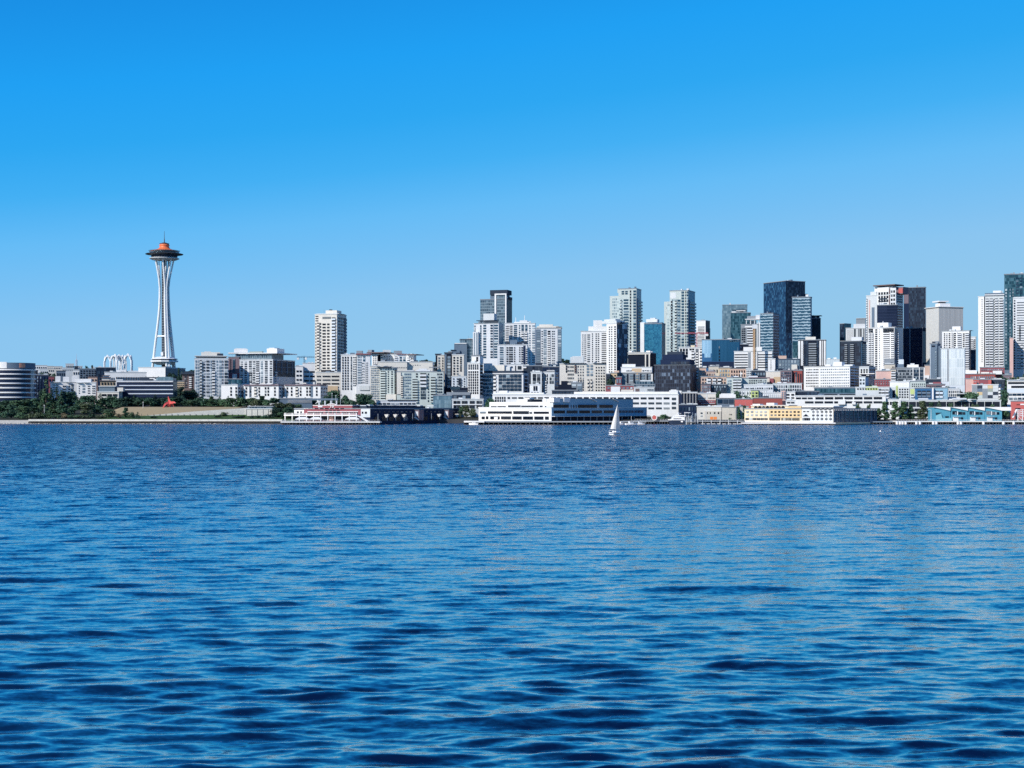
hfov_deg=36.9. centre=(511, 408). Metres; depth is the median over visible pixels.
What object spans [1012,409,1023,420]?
gangway
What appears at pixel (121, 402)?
broadleaf tree
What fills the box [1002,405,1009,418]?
broadleaf tree
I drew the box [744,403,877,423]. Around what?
building
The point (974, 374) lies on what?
building
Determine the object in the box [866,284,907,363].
tower block
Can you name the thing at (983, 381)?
building
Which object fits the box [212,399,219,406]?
broadleaf tree
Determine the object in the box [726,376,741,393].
building
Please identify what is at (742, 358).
office building
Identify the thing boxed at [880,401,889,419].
poplar tree
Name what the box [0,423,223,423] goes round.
riprap
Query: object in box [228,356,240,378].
apartment building
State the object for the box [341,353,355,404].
apartment building
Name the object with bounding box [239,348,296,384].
apartment building
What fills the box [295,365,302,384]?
building
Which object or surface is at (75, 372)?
house
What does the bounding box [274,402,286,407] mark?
broadleaf tree
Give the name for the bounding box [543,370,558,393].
apartment building
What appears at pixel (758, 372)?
building
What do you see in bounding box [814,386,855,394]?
building
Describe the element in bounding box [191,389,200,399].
broadleaf tree
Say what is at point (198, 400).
broadleaf tree
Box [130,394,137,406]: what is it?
conifer tree
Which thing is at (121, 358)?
lattice arch
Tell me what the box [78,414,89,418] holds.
shrub
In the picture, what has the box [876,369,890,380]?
building
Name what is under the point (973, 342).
tower block
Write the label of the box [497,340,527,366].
apartment building
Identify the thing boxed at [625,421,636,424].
motor boat
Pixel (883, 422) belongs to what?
pier
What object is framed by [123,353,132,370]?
lattice arch
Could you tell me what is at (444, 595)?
water
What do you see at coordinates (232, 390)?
apartment building
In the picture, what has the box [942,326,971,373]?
tower block
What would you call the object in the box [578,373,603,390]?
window
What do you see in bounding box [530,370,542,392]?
apartment building
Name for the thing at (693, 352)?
tower block
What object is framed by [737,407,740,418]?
poplar tree
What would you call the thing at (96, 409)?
broadleaf tree
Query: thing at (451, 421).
quay wall
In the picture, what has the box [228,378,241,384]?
building
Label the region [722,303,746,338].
tower block
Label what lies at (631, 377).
building
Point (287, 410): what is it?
broadleaf tree
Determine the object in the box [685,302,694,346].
window
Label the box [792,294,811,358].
tower block
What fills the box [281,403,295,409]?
broadleaf tree
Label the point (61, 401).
conifer tree
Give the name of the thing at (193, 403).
broadleaf tree
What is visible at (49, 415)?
shrub
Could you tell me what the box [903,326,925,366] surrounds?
tower block
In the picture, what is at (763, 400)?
shed
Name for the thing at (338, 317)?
window
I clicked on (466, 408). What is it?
broadleaf tree
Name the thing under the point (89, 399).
broadleaf tree
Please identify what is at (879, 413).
poplar tree
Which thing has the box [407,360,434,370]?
apartment building
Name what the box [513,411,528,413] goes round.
window
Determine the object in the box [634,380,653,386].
glass hall
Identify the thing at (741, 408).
harbour building
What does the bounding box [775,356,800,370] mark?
building
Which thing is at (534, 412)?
window
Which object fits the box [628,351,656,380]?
office building
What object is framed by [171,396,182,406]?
broadleaf tree
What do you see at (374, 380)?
apartment building
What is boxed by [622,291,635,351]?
window
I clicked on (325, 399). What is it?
footbridge
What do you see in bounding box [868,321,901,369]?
tower block
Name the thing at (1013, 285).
tower block
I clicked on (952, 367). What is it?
tower block
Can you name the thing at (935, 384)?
building
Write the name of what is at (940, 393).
apartment building
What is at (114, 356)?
lattice arch
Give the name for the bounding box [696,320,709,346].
tower block
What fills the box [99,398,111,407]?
broadleaf tree
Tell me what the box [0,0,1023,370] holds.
sky
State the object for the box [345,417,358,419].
canopy tent
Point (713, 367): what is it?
building
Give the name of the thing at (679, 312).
tower block
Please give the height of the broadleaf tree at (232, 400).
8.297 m
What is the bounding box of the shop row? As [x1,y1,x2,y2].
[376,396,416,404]
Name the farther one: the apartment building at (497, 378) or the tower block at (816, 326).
the tower block at (816, 326)
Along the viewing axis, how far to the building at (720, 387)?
1372.76 m
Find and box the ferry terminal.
[478,398,646,420]
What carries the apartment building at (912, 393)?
on the ground
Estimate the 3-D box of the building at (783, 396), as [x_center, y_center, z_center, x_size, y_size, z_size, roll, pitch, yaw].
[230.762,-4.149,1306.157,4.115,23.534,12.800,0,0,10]
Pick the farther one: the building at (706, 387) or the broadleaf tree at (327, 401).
the building at (706, 387)
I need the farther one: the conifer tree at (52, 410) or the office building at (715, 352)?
the office building at (715, 352)
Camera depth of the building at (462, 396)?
1339.85 m
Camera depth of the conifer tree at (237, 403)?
1321.02 m
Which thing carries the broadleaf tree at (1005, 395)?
on the ground
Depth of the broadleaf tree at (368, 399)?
1319.02 m
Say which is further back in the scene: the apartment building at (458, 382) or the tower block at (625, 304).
the tower block at (625, 304)
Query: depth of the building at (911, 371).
1403.82 m
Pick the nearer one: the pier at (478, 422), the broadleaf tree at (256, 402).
the pier at (478, 422)
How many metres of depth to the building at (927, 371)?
1440.31 m
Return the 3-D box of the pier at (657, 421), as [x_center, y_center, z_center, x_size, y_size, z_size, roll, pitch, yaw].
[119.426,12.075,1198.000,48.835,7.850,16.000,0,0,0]
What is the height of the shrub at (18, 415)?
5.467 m
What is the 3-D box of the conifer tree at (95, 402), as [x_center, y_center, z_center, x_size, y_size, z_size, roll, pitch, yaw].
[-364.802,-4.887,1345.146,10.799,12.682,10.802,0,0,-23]
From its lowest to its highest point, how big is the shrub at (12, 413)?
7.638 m
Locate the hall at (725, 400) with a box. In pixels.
[716,394,735,406]
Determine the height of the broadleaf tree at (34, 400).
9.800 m
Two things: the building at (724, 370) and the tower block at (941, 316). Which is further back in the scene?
the tower block at (941, 316)
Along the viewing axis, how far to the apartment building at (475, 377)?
1401.76 m
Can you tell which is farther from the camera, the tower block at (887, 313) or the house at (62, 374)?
the house at (62, 374)
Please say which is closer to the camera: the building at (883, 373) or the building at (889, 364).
the building at (883, 373)
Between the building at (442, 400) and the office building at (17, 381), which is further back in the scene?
the office building at (17, 381)
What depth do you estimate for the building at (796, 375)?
1382.67 m
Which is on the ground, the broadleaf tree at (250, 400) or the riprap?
the broadleaf tree at (250, 400)
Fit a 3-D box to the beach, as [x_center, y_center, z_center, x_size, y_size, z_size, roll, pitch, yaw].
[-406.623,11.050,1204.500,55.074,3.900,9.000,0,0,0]
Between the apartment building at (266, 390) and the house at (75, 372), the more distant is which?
the house at (75, 372)
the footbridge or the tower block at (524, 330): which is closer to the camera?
the footbridge
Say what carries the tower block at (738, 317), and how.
on the ground
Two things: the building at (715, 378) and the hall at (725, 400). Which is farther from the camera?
the building at (715, 378)
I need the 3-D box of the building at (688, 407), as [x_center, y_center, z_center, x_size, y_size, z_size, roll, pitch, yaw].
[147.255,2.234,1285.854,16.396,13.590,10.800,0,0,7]
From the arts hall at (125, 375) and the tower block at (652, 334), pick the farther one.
the tower block at (652, 334)
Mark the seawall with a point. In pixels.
(155, 419)
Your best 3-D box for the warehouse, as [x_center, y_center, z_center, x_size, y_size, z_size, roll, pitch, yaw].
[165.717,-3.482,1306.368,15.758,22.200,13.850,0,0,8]
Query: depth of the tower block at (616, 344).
1646.00 m
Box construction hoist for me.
[752,324,756,368]
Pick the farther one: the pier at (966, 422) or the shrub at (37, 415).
the shrub at (37, 415)
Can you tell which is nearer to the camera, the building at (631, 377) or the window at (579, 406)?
the window at (579, 406)
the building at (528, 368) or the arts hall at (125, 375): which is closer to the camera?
the building at (528, 368)
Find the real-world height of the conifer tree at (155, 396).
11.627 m
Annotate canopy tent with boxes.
[295,417,308,419]
[309,417,321,419]
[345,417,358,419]
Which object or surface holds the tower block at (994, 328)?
on the ground
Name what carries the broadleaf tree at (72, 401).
on the ground
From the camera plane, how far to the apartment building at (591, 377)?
1431.40 m
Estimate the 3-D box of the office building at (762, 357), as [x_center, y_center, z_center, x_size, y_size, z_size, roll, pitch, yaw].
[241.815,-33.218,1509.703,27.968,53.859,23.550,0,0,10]
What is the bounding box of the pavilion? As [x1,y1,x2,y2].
[246,407,272,415]
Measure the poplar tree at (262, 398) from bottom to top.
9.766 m
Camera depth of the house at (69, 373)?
2098.66 m
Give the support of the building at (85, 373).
on the ground
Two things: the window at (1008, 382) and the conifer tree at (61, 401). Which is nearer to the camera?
the window at (1008, 382)
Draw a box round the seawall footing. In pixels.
[29,421,281,423]
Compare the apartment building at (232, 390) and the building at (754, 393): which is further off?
the apartment building at (232, 390)
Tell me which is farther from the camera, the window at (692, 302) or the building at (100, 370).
the window at (692, 302)
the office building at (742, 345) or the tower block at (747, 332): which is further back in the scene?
the tower block at (747, 332)
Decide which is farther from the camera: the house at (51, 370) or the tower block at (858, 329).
the house at (51, 370)
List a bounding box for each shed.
[734,397,753,407]
[752,396,782,404]
[928,407,1010,420]
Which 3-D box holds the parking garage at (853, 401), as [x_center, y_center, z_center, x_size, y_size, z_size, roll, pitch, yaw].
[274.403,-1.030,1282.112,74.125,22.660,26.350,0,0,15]
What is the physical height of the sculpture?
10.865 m
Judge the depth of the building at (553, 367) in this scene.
1440.09 m
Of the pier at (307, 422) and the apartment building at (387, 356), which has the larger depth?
the apartment building at (387, 356)
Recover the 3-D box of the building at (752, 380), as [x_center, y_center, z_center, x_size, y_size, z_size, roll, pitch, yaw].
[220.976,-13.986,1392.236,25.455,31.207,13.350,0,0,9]
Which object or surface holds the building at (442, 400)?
on the ground
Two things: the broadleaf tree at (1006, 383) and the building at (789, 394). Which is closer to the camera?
the building at (789, 394)
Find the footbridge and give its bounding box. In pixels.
[308,398,337,404]
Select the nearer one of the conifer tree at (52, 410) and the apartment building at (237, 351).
the conifer tree at (52, 410)
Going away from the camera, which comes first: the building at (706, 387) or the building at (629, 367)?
the building at (706, 387)
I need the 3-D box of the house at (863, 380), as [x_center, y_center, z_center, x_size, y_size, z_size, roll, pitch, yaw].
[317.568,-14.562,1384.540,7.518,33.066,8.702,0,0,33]
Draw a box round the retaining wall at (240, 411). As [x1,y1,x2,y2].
[135,408,245,415]
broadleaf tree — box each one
[0,405,6,412]
[1,404,18,412]
[10,400,25,408]
[14,405,31,413]
[20,399,34,406]
[27,398,40,406]
[28,407,41,412]
[55,404,69,413]
[60,392,72,406]
[65,391,77,405]
[67,406,80,413]
[75,396,87,406]
[79,402,94,414]
[85,395,96,402]
[91,405,103,413]
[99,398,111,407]
[101,409,116,416]
[105,396,116,408]
[111,398,119,407]
[117,397,130,407]
[132,397,146,406]
[143,397,158,406]
[160,397,167,406]
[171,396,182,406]
[177,387,183,395]
[181,399,190,406]
[183,391,195,399]
[186,400,198,406]
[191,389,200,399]
[194,398,202,406]
[199,398,208,406]
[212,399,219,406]
[217,399,228,405]
[227,398,236,405]
[238,397,246,406]
[247,398,255,406]
[250,399,260,405]
[262,399,273,406]
[270,398,279,405]
[270,407,283,416]
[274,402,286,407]
[277,412,284,417]
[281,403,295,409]
[282,407,291,417]
[293,404,301,407]
[320,395,333,404]
[326,390,341,402]
[333,399,342,404]
[341,395,350,404]
[355,393,367,404]
[363,394,372,403]
[458,406,463,416]
[463,405,469,415]
[468,408,476,416]
[485,398,495,406]
[606,379,613,384]
[660,414,668,419]
[963,391,971,399]
[967,392,978,399]
[999,397,1005,406]
[1000,389,1008,404]
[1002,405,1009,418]
[1004,377,1010,392]
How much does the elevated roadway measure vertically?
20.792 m
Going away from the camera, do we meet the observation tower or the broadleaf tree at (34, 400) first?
the broadleaf tree at (34, 400)
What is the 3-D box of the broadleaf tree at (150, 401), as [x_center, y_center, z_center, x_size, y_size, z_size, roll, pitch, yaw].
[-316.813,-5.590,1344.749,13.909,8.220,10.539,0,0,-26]
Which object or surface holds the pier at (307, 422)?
in the water
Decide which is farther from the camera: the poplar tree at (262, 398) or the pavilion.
the poplar tree at (262, 398)
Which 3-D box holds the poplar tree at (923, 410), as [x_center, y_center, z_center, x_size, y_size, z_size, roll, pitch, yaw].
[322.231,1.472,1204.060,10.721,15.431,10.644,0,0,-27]
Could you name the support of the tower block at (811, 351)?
on the ground
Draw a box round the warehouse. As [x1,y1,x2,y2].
[697,391,715,405]
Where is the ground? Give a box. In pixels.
[0,368,1010,420]
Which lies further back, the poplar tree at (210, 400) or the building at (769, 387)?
the building at (769, 387)
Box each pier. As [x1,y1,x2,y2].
[281,420,381,424]
[464,421,483,424]
[465,421,645,424]
[634,419,697,423]
[697,419,743,422]
[741,422,835,424]
[870,421,892,423]
[893,419,1023,423]
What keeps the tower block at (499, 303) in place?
on the ground
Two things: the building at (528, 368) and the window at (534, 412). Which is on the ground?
the building at (528, 368)
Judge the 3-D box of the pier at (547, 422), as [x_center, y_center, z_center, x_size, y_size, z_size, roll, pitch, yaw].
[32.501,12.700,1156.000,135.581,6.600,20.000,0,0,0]
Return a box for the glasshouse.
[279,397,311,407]
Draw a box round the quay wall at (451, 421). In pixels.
[439,420,1023,422]
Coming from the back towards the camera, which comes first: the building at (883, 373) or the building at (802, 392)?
the building at (883, 373)
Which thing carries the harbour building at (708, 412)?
on the ground
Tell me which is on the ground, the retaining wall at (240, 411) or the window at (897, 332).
the retaining wall at (240, 411)
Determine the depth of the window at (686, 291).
1829.95 m
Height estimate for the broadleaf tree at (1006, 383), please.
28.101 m
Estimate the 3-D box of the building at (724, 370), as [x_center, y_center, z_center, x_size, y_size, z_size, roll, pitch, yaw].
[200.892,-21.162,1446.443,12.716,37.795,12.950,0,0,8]
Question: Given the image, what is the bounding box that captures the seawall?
[28,419,282,420]
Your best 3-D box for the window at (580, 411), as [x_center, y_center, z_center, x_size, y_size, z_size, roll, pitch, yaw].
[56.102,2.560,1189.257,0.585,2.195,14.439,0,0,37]
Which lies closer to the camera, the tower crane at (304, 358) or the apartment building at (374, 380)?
the apartment building at (374, 380)
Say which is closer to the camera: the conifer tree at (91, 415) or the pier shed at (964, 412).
the pier shed at (964, 412)
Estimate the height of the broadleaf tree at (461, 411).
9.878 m
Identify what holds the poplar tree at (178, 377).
on the ground
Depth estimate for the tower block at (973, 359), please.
1560.83 m
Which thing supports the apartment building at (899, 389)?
on the ground
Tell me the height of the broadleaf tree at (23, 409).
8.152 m
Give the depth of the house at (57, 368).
2347.58 m
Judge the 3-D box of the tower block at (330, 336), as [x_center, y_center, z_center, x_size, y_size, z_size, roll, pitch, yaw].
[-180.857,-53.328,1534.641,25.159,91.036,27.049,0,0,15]
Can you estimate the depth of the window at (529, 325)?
1639.76 m
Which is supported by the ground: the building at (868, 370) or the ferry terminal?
the building at (868, 370)
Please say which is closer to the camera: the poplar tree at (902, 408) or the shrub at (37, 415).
the poplar tree at (902, 408)
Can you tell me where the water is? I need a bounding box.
[0,423,1023,767]
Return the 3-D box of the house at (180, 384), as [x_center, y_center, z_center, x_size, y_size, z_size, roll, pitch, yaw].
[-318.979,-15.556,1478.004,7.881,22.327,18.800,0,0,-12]
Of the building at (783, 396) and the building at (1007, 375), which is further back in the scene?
the building at (1007, 375)
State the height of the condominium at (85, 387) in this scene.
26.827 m
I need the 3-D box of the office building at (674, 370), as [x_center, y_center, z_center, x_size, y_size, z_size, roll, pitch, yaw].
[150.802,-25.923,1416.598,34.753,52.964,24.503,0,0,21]
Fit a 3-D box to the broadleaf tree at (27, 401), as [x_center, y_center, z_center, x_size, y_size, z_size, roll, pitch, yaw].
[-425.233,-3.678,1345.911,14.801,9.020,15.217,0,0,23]
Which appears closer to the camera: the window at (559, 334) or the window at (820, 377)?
the window at (820, 377)
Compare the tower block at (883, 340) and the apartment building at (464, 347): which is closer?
the tower block at (883, 340)
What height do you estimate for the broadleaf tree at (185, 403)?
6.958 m
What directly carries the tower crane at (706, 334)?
on the ground
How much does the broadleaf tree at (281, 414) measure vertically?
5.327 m
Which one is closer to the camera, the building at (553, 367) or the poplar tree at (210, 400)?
the poplar tree at (210, 400)
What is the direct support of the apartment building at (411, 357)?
on the ground
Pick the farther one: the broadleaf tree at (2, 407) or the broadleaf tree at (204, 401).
the broadleaf tree at (204, 401)
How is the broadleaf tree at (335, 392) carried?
on the ground
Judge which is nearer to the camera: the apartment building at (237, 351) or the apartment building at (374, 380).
the apartment building at (374, 380)
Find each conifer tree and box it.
[38,379,51,409]
[39,401,48,413]
[46,403,59,414]
[52,387,58,404]
[56,390,65,405]
[88,410,96,418]
[92,396,99,408]
[96,393,107,408]
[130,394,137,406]
[150,394,161,406]
[223,396,231,406]
[232,394,240,406]
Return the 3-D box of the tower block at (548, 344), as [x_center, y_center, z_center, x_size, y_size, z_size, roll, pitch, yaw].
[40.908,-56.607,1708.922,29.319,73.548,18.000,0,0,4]
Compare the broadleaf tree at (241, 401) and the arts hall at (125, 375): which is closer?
the broadleaf tree at (241, 401)
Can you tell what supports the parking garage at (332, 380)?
on the ground
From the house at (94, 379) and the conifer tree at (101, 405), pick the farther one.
the house at (94, 379)
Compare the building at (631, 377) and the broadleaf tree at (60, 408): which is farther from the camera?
the building at (631, 377)
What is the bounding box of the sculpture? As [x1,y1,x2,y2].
[163,397,175,407]
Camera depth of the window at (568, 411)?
1175.89 m
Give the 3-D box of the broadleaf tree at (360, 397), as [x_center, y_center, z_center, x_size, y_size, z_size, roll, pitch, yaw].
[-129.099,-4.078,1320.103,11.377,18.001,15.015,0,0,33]
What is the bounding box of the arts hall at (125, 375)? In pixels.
[104,370,146,385]
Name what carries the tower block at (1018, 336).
on the ground
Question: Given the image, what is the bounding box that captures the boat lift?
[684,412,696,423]
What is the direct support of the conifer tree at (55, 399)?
on the ground
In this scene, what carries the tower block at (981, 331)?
on the ground
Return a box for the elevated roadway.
[900,399,1000,417]
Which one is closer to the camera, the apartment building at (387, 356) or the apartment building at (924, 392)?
the apartment building at (924, 392)
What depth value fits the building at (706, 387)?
1370.47 m
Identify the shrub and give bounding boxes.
[0,411,8,417]
[8,409,17,417]
[14,412,24,418]
[30,412,42,418]
[41,413,53,418]
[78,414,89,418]
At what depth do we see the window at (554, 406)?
1164.04 m
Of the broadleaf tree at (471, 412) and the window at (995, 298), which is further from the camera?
the window at (995, 298)
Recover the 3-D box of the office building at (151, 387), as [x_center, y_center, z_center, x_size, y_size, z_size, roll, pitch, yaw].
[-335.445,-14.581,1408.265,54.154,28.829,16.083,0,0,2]
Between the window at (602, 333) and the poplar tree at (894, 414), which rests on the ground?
the poplar tree at (894, 414)
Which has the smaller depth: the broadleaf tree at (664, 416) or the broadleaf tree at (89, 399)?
the broadleaf tree at (664, 416)
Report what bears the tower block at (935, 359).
on the ground
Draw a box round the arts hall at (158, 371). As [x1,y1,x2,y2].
[138,366,185,376]
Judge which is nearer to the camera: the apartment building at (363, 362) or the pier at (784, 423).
the pier at (784, 423)
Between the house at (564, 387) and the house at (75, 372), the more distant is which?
the house at (75, 372)
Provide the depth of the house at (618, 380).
1390.04 m
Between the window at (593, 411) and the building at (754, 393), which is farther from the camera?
the building at (754, 393)
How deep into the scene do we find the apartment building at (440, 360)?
1499.75 m
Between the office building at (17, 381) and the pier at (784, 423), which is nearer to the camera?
the pier at (784, 423)
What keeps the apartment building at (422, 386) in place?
on the ground
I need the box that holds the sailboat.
[608,405,619,434]
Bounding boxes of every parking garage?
[316,371,340,395]
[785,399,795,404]
[795,394,886,418]
[886,398,900,418]
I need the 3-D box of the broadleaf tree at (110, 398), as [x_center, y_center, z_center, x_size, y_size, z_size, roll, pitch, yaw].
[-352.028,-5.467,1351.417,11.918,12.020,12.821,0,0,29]
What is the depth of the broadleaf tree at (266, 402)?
1311.42 m
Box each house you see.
[35,365,46,372]
[48,368,54,375]
[49,376,54,392]
[53,366,62,373]
[56,371,65,381]
[62,369,72,381]
[65,363,73,369]
[72,369,78,378]
[88,377,97,381]
[99,375,115,385]
[177,381,184,390]
[510,362,523,370]
[552,381,578,393]
[609,371,619,384]
[616,377,621,384]
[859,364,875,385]
[859,374,869,386]
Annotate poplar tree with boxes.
[123,407,129,416]
[177,368,180,380]
[206,396,214,406]
[259,396,264,406]
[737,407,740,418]
[877,408,881,419]
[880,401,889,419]
[890,401,901,419]
[897,401,908,418]
[906,404,915,418]
[916,401,927,418]
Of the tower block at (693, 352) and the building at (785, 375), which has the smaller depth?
the building at (785, 375)
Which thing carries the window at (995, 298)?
in the tower block at (994, 328)
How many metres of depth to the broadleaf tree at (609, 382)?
1406.81 m
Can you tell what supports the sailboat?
on the water
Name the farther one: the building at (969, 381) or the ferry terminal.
the building at (969, 381)
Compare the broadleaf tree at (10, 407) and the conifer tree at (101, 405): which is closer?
the broadleaf tree at (10, 407)
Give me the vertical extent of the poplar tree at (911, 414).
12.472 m
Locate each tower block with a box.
[314,309,346,383]
[473,313,502,372]
[480,290,511,343]
[504,315,535,364]
[536,324,561,384]
[581,320,605,362]
[602,319,627,372]
[610,287,642,351]
[640,318,665,364]
[664,289,695,354]
[679,345,701,366]
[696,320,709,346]
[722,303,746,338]
[730,310,750,342]
[741,315,759,346]
[760,312,778,358]
[763,280,806,358]
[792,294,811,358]
[798,337,825,389]
[812,315,821,338]
[826,357,839,365]
[839,323,850,340]
[840,337,866,365]
[846,318,865,340]
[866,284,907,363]
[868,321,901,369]
[877,301,897,326]
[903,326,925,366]
[904,285,925,327]
[924,301,963,364]
[929,341,941,378]
[940,347,965,392]
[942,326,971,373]
[971,336,975,349]
[971,349,975,369]
[978,296,984,373]
[985,291,1003,366]
[1004,272,1023,373]
[1009,337,1013,376]
[1013,296,1023,378]
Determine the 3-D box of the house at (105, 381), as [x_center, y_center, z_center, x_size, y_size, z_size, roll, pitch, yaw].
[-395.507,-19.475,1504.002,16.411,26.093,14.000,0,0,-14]
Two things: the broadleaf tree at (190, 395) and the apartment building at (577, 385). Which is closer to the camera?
the apartment building at (577, 385)
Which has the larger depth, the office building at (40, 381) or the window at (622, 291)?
the window at (622, 291)
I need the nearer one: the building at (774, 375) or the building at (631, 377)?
the building at (774, 375)
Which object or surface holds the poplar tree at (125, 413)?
on the ground
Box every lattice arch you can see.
[103,355,111,366]
[109,354,120,370]
[115,354,122,369]
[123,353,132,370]
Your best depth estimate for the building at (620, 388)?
1350.86 m
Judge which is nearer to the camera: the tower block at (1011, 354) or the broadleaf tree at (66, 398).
the broadleaf tree at (66, 398)
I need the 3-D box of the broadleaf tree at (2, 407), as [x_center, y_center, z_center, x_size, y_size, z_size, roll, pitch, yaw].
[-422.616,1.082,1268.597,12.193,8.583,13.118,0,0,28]
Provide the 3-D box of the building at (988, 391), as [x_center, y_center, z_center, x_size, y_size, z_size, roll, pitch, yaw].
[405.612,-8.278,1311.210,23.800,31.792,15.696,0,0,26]
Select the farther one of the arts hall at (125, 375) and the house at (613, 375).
the arts hall at (125, 375)
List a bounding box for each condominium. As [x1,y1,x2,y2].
[50,376,76,403]
[75,379,96,403]
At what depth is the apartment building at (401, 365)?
1439.28 m
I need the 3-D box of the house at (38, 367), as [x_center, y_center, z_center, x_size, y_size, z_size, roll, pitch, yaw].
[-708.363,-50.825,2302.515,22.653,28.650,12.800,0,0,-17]
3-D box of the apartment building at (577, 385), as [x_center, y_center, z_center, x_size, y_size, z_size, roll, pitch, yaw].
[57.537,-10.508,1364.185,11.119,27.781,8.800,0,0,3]
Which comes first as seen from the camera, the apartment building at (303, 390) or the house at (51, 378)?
the apartment building at (303, 390)
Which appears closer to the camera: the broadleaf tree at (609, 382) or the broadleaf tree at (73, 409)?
the broadleaf tree at (73, 409)
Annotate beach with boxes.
[0,420,28,423]
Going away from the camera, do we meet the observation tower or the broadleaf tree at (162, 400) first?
the broadleaf tree at (162, 400)
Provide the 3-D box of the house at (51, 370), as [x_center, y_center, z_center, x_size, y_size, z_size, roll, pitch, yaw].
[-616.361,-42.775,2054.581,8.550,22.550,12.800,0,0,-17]
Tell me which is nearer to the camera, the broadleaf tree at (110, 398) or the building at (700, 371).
the broadleaf tree at (110, 398)
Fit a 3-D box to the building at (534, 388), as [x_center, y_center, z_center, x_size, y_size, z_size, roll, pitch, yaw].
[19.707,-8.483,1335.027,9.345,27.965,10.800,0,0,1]
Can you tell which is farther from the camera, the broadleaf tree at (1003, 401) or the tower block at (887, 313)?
the tower block at (887, 313)
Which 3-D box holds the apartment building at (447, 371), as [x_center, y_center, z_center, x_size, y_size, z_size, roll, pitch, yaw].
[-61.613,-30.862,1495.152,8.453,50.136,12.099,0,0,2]
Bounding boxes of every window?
[219,373,221,395]
[224,360,227,383]
[338,317,345,368]
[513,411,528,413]
[529,325,534,362]
[534,412,548,413]
[553,405,568,407]
[558,331,560,365]
[567,410,577,412]
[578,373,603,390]
[578,405,596,407]
[579,410,589,412]
[592,410,601,412]
[595,333,605,361]
[599,405,612,407]
[604,410,613,412]
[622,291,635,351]
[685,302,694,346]
[686,291,687,345]
[820,377,848,385]
[891,332,897,363]
[995,298,1002,364]
[1008,382,1023,383]
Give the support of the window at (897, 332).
in the tower block at (883, 340)
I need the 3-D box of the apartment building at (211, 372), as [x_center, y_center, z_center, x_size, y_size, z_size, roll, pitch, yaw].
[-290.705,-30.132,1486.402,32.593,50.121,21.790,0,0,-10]
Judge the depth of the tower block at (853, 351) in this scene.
1604.91 m
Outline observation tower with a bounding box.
[145,231,182,367]
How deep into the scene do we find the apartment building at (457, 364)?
1460.02 m
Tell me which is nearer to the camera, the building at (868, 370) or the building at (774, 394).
the building at (774, 394)
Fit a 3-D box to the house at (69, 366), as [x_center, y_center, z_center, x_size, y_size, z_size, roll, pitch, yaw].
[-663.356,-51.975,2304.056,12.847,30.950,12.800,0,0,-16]
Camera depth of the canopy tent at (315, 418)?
1144.49 m
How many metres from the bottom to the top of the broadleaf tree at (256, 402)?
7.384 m
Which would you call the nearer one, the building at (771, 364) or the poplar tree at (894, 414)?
the poplar tree at (894, 414)
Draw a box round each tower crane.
[297,356,312,362]
[675,332,707,346]
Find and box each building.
[0,362,35,401]
[35,373,48,401]
[79,368,95,378]
[95,366,115,389]
[97,386,124,405]
[116,377,176,406]
[181,371,194,399]
[194,351,228,398]
[221,383,243,403]
[228,348,247,356]
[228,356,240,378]
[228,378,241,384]
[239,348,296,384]
[243,382,284,405]
[284,383,327,404]
[284,403,464,423]
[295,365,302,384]
[302,362,314,383]
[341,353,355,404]
[356,351,371,404]
[367,350,393,364]
[370,364,379,402]
[377,360,406,370]
[378,366,396,399]
[380,350,393,360]
[394,351,406,360]
[396,367,443,407]
[406,354,420,361]
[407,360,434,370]
[433,392,469,407]
[435,353,443,370]
[444,351,452,393]
[451,336,472,387]
[451,375,466,398]
[452,353,464,375]
[452,398,483,416]
[453,388,470,398]
[467,355,483,398]
[483,363,528,405]
[492,390,681,416]
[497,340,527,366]
[523,363,542,392]
[529,383,539,392]
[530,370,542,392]
[542,365,558,384]
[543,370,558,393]
[559,356,606,391]
[570,381,582,391]
[605,384,634,391]
[618,371,652,384]
[621,364,652,372]
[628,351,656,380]
[633,386,654,391]
[654,352,696,403]
[678,403,697,417]
[682,391,697,403]
[696,366,706,403]
[696,405,721,419]
[701,375,726,383]
[701,380,710,392]
[702,335,740,370]
[706,370,715,375]
[708,364,718,375]
[711,380,726,393]
[718,366,731,376]
[721,405,737,419]
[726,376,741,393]
[730,367,745,377]
[734,351,750,367]
[736,404,748,418]
[737,388,767,397]
[740,343,748,350]
[742,376,769,387]
[743,347,771,370]
[744,383,773,391]
[744,403,877,423]
[746,368,750,377]
[751,369,765,376]
[751,390,758,397]
[762,391,780,396]
[766,369,779,383]
[768,358,775,370]
[773,382,801,391]
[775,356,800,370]
[780,369,791,382]
[781,390,785,404]
[785,390,795,404]
[792,369,802,382]
[795,390,819,394]
[803,362,858,390]
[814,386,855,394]
[855,386,889,398]
[874,378,890,386]
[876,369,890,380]
[884,359,894,368]
[889,380,909,399]
[890,368,895,380]
[896,359,924,380]
[907,378,925,387]
[909,388,914,399]
[915,386,933,399]
[924,365,929,378]
[925,375,940,386]
[926,382,945,399]
[933,386,947,399]
[948,387,966,399]
[965,370,995,391]
[965,378,973,391]
[971,380,1002,399]
[973,378,991,383]
[980,366,1004,377]
[991,378,1004,394]
[1003,371,1011,406]
[1007,378,1023,412]
[1010,396,1023,418]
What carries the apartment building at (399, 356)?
on the ground
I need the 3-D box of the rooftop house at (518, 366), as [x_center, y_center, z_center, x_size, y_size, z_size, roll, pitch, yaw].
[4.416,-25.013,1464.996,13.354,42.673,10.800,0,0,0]
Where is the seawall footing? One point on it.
(170, 422)
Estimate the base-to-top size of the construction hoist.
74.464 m
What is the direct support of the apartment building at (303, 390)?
on the ground
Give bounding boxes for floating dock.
[697,420,740,423]
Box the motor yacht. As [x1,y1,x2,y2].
[668,413,685,424]

